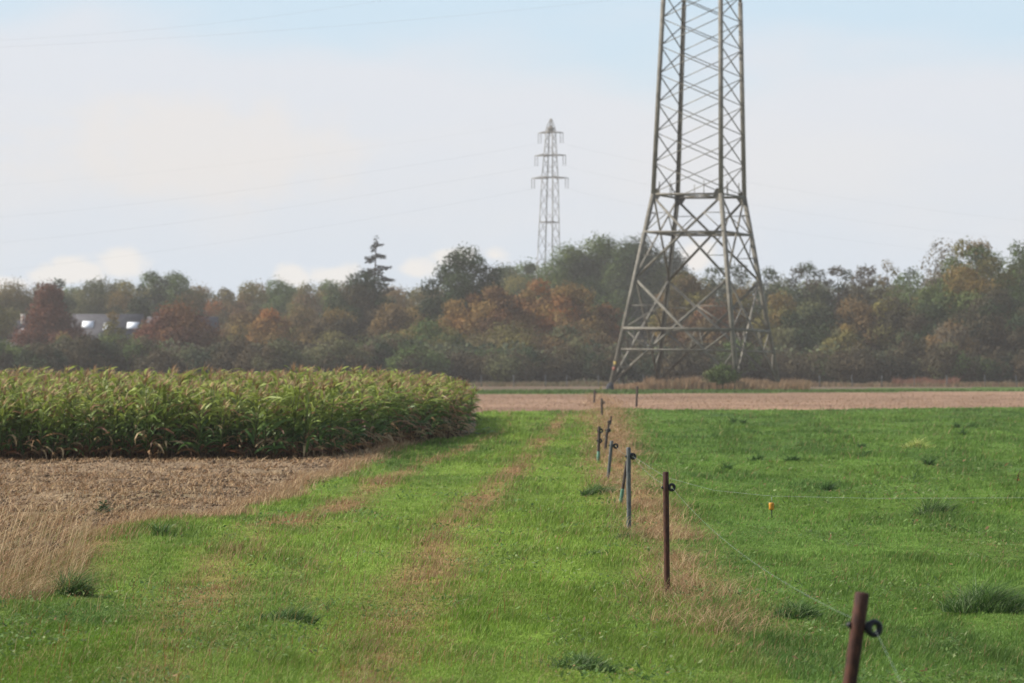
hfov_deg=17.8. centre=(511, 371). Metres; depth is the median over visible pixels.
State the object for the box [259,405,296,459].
maize plant
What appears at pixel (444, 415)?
maize plant
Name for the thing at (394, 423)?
maize plant
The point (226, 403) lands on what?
maize plant
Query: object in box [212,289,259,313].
tree
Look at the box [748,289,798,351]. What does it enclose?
tree
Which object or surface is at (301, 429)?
maize plant
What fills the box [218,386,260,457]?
maize plant
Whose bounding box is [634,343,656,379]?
shrub
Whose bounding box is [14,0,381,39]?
power line
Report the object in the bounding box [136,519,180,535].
grass clump
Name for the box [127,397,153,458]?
maize plant
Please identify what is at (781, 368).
shrub
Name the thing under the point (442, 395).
maize plant
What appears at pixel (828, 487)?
grass tuft
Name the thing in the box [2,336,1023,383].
undergrowth
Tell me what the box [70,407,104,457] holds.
maize plant
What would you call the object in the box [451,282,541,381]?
tree
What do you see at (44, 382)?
maize field
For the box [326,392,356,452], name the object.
maize plant
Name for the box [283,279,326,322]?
tree
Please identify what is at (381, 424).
maize plant
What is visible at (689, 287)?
tree
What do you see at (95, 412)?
maize plant
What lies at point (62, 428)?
maize plant
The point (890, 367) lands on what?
shrub
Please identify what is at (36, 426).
maize plant
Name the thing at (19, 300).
tree
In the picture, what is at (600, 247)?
oak tree
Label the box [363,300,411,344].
tree
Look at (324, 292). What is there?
tree
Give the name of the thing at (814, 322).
tree
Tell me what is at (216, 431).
maize plant
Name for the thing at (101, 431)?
maize plant
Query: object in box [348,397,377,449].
maize plant
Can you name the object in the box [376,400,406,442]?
maize plant
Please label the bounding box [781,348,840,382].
shrub
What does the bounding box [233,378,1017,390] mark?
stubble field
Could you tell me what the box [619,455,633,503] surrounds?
fence post
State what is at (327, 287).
tree
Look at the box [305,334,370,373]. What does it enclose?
shrub
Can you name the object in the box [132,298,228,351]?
beech tree
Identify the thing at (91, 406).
maize plant
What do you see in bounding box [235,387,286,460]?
maize plant
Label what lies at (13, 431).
maize plant
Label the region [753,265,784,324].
tree
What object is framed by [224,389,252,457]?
maize plant
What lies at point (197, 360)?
shrub
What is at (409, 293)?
tree
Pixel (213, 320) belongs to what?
house
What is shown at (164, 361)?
shrub
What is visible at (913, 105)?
sky
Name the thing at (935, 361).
shrub
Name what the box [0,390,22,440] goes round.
maize plant
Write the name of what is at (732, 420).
grass tuft
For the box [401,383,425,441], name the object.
maize plant
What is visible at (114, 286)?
tree
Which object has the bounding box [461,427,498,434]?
fallen maize stalk
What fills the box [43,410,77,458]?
maize plant
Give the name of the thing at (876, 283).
tree
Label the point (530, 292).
tree
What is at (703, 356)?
shrub
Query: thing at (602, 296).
tree
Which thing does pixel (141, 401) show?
maize plant
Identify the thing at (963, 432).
grass tuft
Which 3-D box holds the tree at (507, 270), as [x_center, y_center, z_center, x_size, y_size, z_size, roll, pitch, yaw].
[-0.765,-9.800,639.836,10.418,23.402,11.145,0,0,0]
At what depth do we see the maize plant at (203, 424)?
62.03 m
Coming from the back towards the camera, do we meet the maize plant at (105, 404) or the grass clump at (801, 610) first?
the maize plant at (105, 404)
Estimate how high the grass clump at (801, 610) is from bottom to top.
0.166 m
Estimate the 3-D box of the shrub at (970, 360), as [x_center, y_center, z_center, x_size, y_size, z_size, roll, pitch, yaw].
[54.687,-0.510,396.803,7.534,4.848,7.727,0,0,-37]
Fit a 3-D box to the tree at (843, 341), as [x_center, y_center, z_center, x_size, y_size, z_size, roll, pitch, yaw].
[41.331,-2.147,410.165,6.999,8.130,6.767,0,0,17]
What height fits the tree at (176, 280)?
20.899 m
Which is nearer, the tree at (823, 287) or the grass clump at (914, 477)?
the grass clump at (914, 477)
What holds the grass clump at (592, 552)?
on the grass track
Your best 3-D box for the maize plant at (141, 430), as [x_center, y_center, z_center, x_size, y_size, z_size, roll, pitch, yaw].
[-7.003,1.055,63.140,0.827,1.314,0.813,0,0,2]
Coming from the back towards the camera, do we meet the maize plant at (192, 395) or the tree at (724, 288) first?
the tree at (724, 288)
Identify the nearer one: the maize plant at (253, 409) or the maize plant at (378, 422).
the maize plant at (253, 409)
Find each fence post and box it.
[596,426,602,462]
[600,399,604,413]
[604,428,610,449]
[607,441,617,477]
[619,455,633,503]
[625,447,635,528]
[635,386,637,406]
[661,472,675,591]
[843,591,882,682]
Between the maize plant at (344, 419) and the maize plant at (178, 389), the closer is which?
the maize plant at (178, 389)
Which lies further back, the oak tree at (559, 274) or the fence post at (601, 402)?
the oak tree at (559, 274)
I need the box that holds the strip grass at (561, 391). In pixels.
[470,388,1023,393]
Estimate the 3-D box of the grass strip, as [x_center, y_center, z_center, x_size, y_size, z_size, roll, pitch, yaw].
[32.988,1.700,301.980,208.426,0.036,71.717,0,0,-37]
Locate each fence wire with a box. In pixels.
[636,458,841,497]
[674,490,900,681]
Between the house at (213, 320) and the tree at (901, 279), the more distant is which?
the house at (213, 320)
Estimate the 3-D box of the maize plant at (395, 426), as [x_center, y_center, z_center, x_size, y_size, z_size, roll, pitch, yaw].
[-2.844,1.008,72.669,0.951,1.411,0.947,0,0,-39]
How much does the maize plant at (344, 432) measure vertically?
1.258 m
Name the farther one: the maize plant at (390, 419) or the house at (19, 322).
the house at (19, 322)
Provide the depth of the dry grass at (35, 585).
31.04 m
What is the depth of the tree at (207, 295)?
608.54 m
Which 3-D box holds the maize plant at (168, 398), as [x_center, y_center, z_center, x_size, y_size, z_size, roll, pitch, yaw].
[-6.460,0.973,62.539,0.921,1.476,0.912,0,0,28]
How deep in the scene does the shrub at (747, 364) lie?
401.79 m
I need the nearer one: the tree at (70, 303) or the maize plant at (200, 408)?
the maize plant at (200, 408)
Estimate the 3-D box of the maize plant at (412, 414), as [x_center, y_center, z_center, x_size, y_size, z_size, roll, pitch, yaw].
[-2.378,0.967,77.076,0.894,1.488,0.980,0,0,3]
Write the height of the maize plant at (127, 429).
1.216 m
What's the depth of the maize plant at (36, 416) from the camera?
62.97 m
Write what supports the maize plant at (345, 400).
on the tilled field at (158, 472)
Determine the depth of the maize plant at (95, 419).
62.87 m
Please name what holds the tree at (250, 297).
on the stubble field at (534, 387)
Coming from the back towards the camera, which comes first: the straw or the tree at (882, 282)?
the tree at (882, 282)
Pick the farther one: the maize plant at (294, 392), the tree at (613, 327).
the tree at (613, 327)
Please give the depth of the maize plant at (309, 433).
62.27 m
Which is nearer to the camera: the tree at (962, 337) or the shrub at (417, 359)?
the shrub at (417, 359)
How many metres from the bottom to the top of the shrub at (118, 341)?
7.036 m
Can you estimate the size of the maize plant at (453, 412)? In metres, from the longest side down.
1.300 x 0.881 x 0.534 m
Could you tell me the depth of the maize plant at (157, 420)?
62.34 m
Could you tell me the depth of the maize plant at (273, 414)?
62.37 m
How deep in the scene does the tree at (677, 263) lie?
559.14 m
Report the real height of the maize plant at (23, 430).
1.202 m
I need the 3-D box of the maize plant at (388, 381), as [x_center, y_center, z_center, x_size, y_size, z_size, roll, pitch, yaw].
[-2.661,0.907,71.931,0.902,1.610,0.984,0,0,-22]
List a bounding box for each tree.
[0,276,35,319]
[0,301,18,345]
[28,277,53,313]
[33,277,77,326]
[61,282,81,314]
[69,274,116,312]
[69,276,125,317]
[104,279,140,313]
[106,276,155,308]
[126,295,151,320]
[131,272,177,302]
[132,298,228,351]
[136,268,172,319]
[154,270,207,316]
[183,280,219,315]
[203,287,250,336]
[203,290,236,310]
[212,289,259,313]
[219,307,262,341]
[227,280,269,319]
[235,278,270,306]
[244,304,296,344]
[254,275,296,323]
[256,285,315,308]
[278,303,319,343]
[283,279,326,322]
[290,280,333,308]
[298,304,373,346]
[311,279,343,308]
[316,279,348,311]
[317,266,399,333]
[357,235,396,310]
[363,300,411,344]
[379,284,424,308]
[381,284,414,313]
[387,313,471,354]
[391,299,438,334]
[403,287,446,302]
[406,284,434,318]
[414,241,510,327]
[436,297,475,337]
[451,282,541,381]
[455,319,554,354]
[492,261,523,291]
[500,269,535,312]
[502,256,546,297]
[514,274,562,326]
[517,262,541,292]
[529,239,603,312]
[529,280,609,335]
[540,317,616,354]
[559,272,635,380]
[567,230,623,288]
[592,302,625,342]
[596,232,680,347]
[623,278,652,347]
[639,275,673,348]
[641,241,702,348]
[647,268,715,348]
[672,274,717,346]
[676,297,742,348]
[698,265,732,318]
[713,278,750,320]
[715,261,767,320]
[722,287,762,346]
[723,279,767,344]
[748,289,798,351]
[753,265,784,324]
[756,271,801,351]
[772,294,848,354]
[774,275,823,348]
[776,260,835,323]
[803,278,836,311]
[813,323,870,383]
[818,265,853,319]
[823,295,887,352]
[837,279,884,312]
[849,263,886,321]
[857,292,917,350]
[863,269,901,302]
[870,259,902,382]
[878,281,937,324]
[882,266,928,314]
[894,298,948,377]
[913,236,1023,324]
[916,238,959,296]
[922,316,984,357]
[942,286,1023,383]
[964,257,1005,283]
[996,239,1023,381]
[999,304,1023,353]
[1003,257,1023,284]
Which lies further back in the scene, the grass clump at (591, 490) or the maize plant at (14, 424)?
the maize plant at (14, 424)
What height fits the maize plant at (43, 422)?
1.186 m
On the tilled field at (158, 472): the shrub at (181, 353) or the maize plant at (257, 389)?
the maize plant at (257, 389)
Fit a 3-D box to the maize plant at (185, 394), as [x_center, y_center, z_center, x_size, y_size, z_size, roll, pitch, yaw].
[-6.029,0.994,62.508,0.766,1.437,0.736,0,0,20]
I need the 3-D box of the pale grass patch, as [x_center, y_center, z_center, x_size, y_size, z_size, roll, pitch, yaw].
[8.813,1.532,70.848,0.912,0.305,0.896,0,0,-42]
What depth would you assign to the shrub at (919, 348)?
405.59 m
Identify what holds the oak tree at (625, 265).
on the stubble field at (534, 387)
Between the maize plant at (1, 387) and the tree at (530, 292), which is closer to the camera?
the maize plant at (1, 387)
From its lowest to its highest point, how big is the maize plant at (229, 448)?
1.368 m
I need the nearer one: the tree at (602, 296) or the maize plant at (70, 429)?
the maize plant at (70, 429)
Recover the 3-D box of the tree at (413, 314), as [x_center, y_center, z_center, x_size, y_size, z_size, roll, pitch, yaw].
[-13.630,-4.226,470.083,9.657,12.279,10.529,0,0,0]
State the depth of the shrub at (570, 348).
398.16 m
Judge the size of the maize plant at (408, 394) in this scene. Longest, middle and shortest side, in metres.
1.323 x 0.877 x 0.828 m
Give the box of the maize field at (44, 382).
[0,362,478,458]
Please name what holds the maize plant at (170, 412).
on the tilled field at (158, 472)
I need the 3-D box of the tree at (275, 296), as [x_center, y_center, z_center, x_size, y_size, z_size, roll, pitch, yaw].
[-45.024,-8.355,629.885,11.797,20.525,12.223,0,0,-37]
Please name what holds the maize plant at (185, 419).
on the tilled field at (158, 472)
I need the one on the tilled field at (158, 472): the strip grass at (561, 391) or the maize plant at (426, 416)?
the maize plant at (426, 416)
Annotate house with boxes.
[0,314,31,346]
[72,314,144,374]
[147,317,219,330]
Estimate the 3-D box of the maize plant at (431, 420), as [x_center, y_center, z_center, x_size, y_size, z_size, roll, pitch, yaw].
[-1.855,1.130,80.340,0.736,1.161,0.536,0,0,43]
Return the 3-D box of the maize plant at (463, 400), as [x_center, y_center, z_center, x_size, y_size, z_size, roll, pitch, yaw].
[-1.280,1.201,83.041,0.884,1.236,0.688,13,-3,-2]
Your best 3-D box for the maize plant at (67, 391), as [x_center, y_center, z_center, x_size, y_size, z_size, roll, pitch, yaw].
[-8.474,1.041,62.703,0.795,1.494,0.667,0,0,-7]
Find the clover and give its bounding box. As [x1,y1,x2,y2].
[0,454,1023,682]
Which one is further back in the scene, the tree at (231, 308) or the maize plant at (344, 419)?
the tree at (231, 308)
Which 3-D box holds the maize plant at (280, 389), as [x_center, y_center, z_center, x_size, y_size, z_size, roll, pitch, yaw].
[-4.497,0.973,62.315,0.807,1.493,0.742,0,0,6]
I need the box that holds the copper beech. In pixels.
[8,279,91,347]
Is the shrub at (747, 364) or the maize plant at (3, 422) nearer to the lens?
the maize plant at (3, 422)
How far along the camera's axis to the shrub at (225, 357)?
397.46 m
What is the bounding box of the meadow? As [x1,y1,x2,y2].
[606,407,1023,682]
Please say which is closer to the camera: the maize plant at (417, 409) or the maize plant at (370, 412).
the maize plant at (370, 412)
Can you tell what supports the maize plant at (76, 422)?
on the tilled field at (158, 472)
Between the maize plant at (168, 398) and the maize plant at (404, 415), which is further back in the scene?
the maize plant at (404, 415)
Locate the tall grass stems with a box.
[0,516,1023,682]
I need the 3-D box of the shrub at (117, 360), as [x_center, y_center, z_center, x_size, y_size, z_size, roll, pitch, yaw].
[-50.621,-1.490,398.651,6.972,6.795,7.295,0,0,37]
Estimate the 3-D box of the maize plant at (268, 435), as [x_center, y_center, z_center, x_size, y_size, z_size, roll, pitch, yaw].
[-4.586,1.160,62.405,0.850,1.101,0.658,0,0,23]
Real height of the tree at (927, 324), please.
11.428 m
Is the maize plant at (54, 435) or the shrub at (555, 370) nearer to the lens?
the maize plant at (54, 435)
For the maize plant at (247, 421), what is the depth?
62.95 m
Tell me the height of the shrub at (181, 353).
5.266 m
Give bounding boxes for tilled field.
[0,392,474,579]
[475,392,1023,411]
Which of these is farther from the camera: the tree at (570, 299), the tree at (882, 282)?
the tree at (882, 282)
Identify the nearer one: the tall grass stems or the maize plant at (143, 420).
the tall grass stems
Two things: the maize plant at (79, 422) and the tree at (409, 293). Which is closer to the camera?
the maize plant at (79, 422)
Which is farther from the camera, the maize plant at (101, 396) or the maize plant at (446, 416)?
the maize plant at (446, 416)
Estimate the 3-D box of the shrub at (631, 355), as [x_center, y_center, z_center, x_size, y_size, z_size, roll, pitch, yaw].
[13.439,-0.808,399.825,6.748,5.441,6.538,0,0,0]
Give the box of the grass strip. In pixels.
[476,387,1023,393]
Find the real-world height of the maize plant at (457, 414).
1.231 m
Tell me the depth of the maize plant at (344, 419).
65.16 m
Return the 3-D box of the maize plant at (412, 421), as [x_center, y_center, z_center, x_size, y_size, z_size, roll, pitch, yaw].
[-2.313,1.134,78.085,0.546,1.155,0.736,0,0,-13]
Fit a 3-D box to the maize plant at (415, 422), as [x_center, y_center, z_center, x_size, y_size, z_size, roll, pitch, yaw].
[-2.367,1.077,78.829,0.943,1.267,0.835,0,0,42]
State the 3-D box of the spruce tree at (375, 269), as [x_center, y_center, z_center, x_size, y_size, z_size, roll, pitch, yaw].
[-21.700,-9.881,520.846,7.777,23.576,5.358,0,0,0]
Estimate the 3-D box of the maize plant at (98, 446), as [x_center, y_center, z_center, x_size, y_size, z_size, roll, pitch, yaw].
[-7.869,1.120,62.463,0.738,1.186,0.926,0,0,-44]
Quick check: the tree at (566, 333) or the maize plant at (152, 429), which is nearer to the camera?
the maize plant at (152, 429)
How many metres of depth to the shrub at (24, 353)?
409.56 m
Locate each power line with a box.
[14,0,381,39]
[14,0,608,46]
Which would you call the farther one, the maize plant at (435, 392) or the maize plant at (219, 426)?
the maize plant at (435, 392)
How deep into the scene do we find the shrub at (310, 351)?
398.35 m
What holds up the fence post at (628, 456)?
on the grass track
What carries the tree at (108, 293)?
on the stubble field at (534, 387)
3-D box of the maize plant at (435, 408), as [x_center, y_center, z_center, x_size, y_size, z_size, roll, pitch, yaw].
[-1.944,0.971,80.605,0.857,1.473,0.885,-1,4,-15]
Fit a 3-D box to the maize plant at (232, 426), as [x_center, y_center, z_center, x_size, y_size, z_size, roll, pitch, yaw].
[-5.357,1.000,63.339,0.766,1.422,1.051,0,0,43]
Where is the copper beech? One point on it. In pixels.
(49, 320)
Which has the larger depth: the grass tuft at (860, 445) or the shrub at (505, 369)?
the shrub at (505, 369)
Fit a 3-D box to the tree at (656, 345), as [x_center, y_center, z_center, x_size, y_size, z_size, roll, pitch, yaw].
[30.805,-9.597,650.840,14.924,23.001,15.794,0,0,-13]
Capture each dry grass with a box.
[0,436,424,601]
[467,375,1023,389]
[552,393,810,635]
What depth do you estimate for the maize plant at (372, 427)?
68.46 m
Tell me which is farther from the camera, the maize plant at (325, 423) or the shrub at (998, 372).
the shrub at (998, 372)
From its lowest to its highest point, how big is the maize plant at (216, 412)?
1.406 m
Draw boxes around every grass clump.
[31,558,125,595]
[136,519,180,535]
[248,602,337,624]
[536,648,633,672]
[571,478,625,495]
[582,549,604,556]
[604,530,655,539]
[769,598,838,618]
[897,491,995,516]
[903,469,932,480]
[927,570,1023,612]
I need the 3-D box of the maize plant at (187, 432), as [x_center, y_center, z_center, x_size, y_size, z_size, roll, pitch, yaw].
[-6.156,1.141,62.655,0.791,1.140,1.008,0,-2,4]
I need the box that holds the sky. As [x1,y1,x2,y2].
[0,0,1023,345]
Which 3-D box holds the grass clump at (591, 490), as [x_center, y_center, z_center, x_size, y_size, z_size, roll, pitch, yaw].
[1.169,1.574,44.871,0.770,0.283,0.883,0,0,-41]
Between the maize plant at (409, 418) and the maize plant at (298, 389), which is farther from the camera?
the maize plant at (409, 418)
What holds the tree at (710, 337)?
on the stubble field at (534, 387)
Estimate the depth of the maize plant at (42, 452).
62.29 m
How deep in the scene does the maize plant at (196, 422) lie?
63.00 m
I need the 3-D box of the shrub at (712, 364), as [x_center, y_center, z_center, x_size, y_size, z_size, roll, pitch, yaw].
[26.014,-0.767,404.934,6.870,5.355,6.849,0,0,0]
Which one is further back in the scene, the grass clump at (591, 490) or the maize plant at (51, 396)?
the maize plant at (51, 396)
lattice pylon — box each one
[531,118,568,287]
[606,0,779,389]
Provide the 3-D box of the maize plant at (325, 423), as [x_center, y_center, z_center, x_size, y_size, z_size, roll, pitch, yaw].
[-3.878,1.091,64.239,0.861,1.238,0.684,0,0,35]
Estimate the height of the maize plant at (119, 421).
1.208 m
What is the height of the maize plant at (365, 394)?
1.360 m
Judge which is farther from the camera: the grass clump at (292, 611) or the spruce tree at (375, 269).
the spruce tree at (375, 269)
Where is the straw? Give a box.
[0,447,378,571]
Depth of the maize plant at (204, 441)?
62.69 m
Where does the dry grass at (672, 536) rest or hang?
on the meadow
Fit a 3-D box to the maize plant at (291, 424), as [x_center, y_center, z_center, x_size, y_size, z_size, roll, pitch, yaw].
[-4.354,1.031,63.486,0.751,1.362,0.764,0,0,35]
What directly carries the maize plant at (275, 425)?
on the tilled field at (158, 472)
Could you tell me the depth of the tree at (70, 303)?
589.93 m
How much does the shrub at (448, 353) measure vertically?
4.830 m
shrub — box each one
[0,338,23,371]
[13,340,68,374]
[15,344,35,376]
[48,330,77,348]
[54,331,106,372]
[77,331,130,373]
[98,310,127,338]
[98,330,132,373]
[115,334,167,374]
[131,346,187,377]
[168,344,200,377]
[183,347,216,378]
[208,335,263,373]
[231,340,267,376]
[251,333,308,373]
[286,340,312,360]
[295,343,320,372]
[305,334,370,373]
[361,340,400,372]
[374,336,418,372]
[383,341,454,377]
[433,348,460,380]
[440,348,489,382]
[467,346,509,381]
[477,348,539,382]
[515,344,552,381]
[527,349,584,382]
[551,338,594,379]
[580,341,603,380]
[582,348,632,382]
[604,343,644,383]
[628,352,688,382]
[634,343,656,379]
[661,345,706,378]
[677,337,727,377]
[700,344,741,376]
[701,362,741,389]
[714,335,763,375]
[740,344,780,379]
[751,349,797,381]
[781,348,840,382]
[822,342,885,383]
[850,350,911,382]
[871,342,929,380]
[899,334,932,378]
[919,338,966,380]
[930,347,994,382]
[969,350,1011,382]
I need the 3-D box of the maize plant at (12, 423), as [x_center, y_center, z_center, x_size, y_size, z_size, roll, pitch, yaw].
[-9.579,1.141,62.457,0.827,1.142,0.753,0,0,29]
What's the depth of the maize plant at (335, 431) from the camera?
64.70 m
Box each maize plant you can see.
[0,384,21,456]
[0,386,27,459]
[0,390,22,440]
[0,396,42,457]
[0,398,22,456]
[0,400,26,454]
[0,402,26,459]
[3,402,41,457]
[3,407,32,459]
[4,384,46,459]
[9,411,32,458]
[15,392,52,460]
[16,403,53,456]
[17,409,39,456]
[22,389,68,459]
[25,389,47,458]
[27,387,47,454]
[27,400,61,454]
[28,394,71,461]
[30,389,69,459]
[34,402,77,458]
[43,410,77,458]
[45,406,66,460]
[50,393,87,461]
[51,393,90,458]
[55,387,89,458]
[56,382,97,459]
[56,390,90,460]
[56,408,87,458]
[58,402,90,453]
[60,391,96,459]
[60,392,92,460]
[63,407,100,457]
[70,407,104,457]
[74,384,113,458]
[75,399,111,458]
[77,396,111,457]
[80,393,118,456]
[86,390,117,458]
[87,403,119,457]
[92,401,135,457]
[95,390,128,458]
[95,401,120,455]
[96,400,132,457]
[102,393,134,455]
[103,395,132,458]
[107,393,152,457]
[108,404,138,447]
[116,398,145,458]
[118,393,159,457]
[120,404,162,459]
[127,394,162,457]
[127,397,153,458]
[127,397,165,457]
[130,374,177,460]
[130,387,158,439]
[135,379,180,459]
[137,379,174,457]
[138,383,182,458]
[138,395,173,448]
[141,371,177,458]
[142,399,168,458]
[149,384,196,457]
[151,376,193,460]
[152,396,177,458]
[152,401,195,453]
[153,388,187,458]
[153,392,201,459]
[155,391,195,458]
[156,379,200,457]
[167,404,199,459]
[171,385,213,457]
[171,388,205,457]
[171,401,207,458]
[175,400,225,459]
[183,399,217,452]
[184,389,216,455]
[184,395,227,458]
[196,379,244,447]
[196,400,229,458]
[198,381,238,457]
[200,380,234,457]
[201,400,246,459]
[201,408,243,458]
[202,400,236,458]
[205,403,247,458]
[208,387,231,458]
[208,403,254,458]
[210,390,251,457]
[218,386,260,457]
[218,401,245,458]
[219,391,252,456]
[222,381,231,449]
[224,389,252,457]
[231,382,280,459]
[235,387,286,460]
[235,399,270,459]
[240,405,264,457]
[243,391,273,457]
[243,399,279,453]
[244,390,296,459]
[255,404,289,458]
[258,387,297,459]
[259,399,296,458]
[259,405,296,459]
[264,384,288,457]
[269,379,305,458]
[270,404,302,458]
[277,378,320,458]
[278,395,328,456]
[279,378,318,458]
[280,393,305,456]
[283,381,303,457]
[285,400,315,457]
[289,403,326,458]
[291,385,330,456]
[292,406,321,458]
[294,389,330,453]
[295,385,324,457]
[297,391,335,456]
[305,405,334,457]
[308,398,330,455]
[310,399,344,456]
[312,394,342,455]
[313,384,354,455]
[314,401,357,450]
[315,405,348,454]
[317,379,355,458]
[318,396,356,455]
[319,380,355,454]
[325,400,358,454]
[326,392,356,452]
[334,375,368,453]
[335,388,362,454]
[336,387,373,451]
[337,397,361,452]
[338,394,374,452]
[347,389,399,450]
[348,387,377,452]
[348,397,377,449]
[351,389,381,452]
[353,376,385,451]
[360,402,395,448]
[361,399,380,448]
[363,397,386,445]
[367,382,398,446]
[375,399,393,446]
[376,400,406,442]
[377,377,412,446]
[380,387,402,438]
[384,381,415,442]
[390,389,412,441]
[390,400,415,442]
[393,380,416,438]
[393,382,417,440]
[393,392,417,435]
[399,384,427,441]
[399,387,426,442]
[399,393,422,433]
[399,399,423,440]
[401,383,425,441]
[406,377,431,432]
[406,399,424,439]
[411,389,430,439]
[412,392,429,441]
[412,395,432,438]
[413,395,446,439]
[418,380,449,436]
[421,381,443,438]
[422,389,443,439]
[426,388,451,438]
[426,392,453,437]
[427,386,452,434]
[428,397,447,438]
[431,383,450,431]
[433,395,456,436]
[437,393,454,432]
[440,395,463,436]
[441,390,467,438]
[442,389,469,437]
[445,384,467,432]
[446,396,475,436]
[447,393,471,436]
[451,380,478,435]
[455,384,474,430]
[458,385,482,435]
[466,389,478,431]
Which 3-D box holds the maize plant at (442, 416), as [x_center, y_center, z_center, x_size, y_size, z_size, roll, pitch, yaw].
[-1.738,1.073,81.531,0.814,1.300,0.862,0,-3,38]
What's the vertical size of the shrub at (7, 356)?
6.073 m
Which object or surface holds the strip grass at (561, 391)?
on the grass strip
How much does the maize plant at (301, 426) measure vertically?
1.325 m
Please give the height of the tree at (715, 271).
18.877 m
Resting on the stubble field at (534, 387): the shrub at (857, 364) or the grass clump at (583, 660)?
the shrub at (857, 364)
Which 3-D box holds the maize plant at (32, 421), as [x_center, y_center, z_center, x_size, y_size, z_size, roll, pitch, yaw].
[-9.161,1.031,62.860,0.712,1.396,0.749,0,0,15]
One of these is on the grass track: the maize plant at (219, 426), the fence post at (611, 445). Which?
the fence post at (611, 445)
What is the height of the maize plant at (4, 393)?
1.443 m
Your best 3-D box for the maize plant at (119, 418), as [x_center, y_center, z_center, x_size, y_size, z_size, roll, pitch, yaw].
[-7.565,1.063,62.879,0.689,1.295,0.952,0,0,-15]
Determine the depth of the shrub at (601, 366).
394.74 m
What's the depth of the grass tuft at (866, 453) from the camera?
63.11 m
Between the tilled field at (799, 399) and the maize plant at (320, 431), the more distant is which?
the tilled field at (799, 399)
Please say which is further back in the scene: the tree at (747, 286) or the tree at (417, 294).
the tree at (747, 286)
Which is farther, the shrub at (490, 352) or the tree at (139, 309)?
the tree at (139, 309)
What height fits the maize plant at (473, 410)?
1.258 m
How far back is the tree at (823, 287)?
647.98 m
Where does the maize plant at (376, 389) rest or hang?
on the tilled field at (158, 472)
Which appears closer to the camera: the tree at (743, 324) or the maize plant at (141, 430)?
the maize plant at (141, 430)
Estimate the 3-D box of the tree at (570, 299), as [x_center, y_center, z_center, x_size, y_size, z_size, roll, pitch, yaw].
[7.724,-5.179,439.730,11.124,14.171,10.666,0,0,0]
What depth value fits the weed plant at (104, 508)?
36.63 m
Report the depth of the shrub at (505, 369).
390.40 m
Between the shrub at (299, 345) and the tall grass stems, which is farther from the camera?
the shrub at (299, 345)
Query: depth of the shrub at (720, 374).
291.23 m
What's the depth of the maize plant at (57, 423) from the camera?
61.80 m
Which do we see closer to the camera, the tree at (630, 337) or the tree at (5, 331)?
the tree at (5, 331)
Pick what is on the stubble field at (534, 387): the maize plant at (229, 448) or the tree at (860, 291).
the tree at (860, 291)
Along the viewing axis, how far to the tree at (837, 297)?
489.40 m
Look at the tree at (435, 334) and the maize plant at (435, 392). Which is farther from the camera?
the tree at (435, 334)
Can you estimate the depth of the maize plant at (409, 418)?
77.70 m
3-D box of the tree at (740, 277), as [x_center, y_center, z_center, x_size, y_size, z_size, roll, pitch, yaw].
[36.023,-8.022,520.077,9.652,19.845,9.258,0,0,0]
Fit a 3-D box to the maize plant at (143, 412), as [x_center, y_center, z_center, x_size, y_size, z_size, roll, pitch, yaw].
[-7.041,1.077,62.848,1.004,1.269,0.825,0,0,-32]
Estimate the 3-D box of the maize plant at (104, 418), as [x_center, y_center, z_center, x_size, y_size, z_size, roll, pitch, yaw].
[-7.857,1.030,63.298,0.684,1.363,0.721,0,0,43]
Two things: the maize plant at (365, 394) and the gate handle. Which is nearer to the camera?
the gate handle
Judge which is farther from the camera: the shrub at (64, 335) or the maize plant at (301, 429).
the shrub at (64, 335)
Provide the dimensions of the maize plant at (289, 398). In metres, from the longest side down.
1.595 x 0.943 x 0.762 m
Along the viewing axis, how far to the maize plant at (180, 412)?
62.40 m
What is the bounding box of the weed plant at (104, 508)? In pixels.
[93,500,112,515]
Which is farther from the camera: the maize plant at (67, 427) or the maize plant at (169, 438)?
the maize plant at (169, 438)
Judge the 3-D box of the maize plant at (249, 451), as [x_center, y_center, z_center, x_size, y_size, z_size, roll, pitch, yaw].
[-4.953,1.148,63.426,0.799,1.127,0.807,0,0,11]
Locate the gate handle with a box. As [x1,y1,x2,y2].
[769,497,773,515]
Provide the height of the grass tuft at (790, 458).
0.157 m
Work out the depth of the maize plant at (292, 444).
62.74 m
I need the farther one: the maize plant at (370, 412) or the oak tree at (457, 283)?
the oak tree at (457, 283)
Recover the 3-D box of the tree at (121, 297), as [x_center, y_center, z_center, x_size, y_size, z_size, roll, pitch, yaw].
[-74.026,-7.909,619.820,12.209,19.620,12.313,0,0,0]
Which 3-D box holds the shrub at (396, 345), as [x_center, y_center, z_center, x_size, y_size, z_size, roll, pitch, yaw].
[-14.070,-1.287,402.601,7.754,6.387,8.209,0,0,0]
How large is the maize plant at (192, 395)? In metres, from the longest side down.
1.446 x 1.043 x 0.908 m
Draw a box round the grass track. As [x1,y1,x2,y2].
[0,410,788,682]
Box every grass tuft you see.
[720,461,739,469]
[727,417,738,421]
[750,452,768,460]
[783,454,803,460]
[819,479,845,490]
[856,449,881,456]
[857,443,866,447]
[922,454,946,465]
[953,419,961,427]
[957,426,974,434]
[966,420,983,427]
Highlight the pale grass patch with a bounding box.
[897,436,934,448]
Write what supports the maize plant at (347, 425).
on the tilled field at (158, 472)

